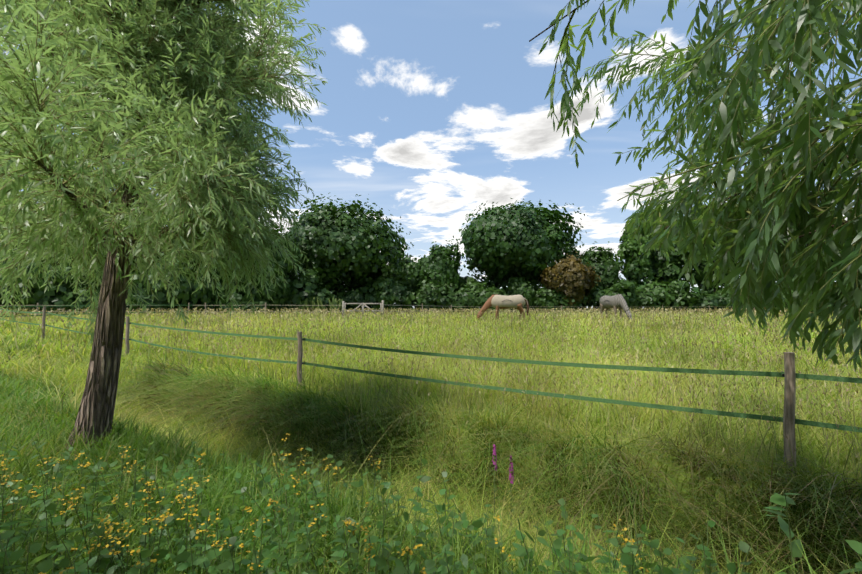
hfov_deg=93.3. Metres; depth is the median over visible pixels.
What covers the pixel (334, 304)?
hedge
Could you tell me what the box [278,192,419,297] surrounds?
big oak tree
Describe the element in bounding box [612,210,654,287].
birch tree
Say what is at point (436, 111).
sky
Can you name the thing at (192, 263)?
tree
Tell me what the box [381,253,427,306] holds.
tree
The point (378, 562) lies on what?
bank weeds
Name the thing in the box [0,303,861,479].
tape fence
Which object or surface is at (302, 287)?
hedge
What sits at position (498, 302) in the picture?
horse
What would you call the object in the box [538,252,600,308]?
copper shrub
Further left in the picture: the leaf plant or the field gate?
the field gate
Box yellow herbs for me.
[0,433,648,573]
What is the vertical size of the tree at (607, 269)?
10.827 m
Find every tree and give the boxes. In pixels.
[25,204,101,267]
[59,205,173,272]
[163,241,271,300]
[226,223,310,297]
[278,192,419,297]
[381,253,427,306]
[413,239,462,288]
[453,198,590,292]
[458,276,476,306]
[575,241,627,301]
[579,257,594,288]
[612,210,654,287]
[642,205,690,285]
[671,206,739,293]
[693,286,713,293]
[759,212,851,287]
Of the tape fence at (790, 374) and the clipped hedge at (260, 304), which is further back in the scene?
the clipped hedge at (260, 304)
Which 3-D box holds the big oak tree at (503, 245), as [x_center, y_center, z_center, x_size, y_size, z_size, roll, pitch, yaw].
[12.750,-4.640,58.921,19.728,17.522,18.250,0,-3,-2]
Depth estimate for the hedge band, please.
52.50 m
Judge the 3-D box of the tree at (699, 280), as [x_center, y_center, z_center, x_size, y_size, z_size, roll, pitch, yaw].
[40.493,-4.316,59.975,15.121,17.060,15.391,-2,-3,30]
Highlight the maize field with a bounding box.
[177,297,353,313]
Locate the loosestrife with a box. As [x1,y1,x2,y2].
[489,444,516,564]
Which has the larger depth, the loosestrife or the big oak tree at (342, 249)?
the big oak tree at (342, 249)
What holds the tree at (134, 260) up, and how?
on the ground at (683, 495)
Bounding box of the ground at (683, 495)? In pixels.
[0,308,861,573]
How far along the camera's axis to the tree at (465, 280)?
57.19 m
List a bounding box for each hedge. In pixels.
[0,250,338,314]
[0,294,161,315]
[200,301,270,314]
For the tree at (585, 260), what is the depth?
57.26 m
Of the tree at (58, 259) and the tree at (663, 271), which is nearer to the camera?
the tree at (58, 259)
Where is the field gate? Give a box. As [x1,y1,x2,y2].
[342,300,383,315]
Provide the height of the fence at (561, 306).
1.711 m
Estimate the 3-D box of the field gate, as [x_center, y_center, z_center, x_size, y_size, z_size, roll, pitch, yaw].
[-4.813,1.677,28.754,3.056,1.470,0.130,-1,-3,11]
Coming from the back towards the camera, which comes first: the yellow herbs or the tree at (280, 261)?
the tree at (280, 261)
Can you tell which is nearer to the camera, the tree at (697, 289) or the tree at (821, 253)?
the tree at (821, 253)
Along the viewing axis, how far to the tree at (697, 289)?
243.12 m
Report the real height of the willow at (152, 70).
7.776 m
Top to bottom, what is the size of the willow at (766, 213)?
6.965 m
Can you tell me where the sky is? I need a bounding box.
[0,0,861,307]
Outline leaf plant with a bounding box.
[761,491,861,573]
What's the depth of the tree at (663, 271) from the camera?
57.61 m
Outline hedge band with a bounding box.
[336,274,860,313]
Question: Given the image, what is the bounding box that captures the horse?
[477,294,528,320]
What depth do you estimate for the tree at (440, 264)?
55.16 m
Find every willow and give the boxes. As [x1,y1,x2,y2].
[0,0,327,452]
[529,0,861,371]
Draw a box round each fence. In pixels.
[0,303,754,314]
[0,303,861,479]
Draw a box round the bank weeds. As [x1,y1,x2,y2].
[0,438,798,573]
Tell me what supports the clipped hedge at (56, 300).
on the ground at (683, 495)
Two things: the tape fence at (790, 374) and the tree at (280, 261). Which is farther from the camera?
the tree at (280, 261)

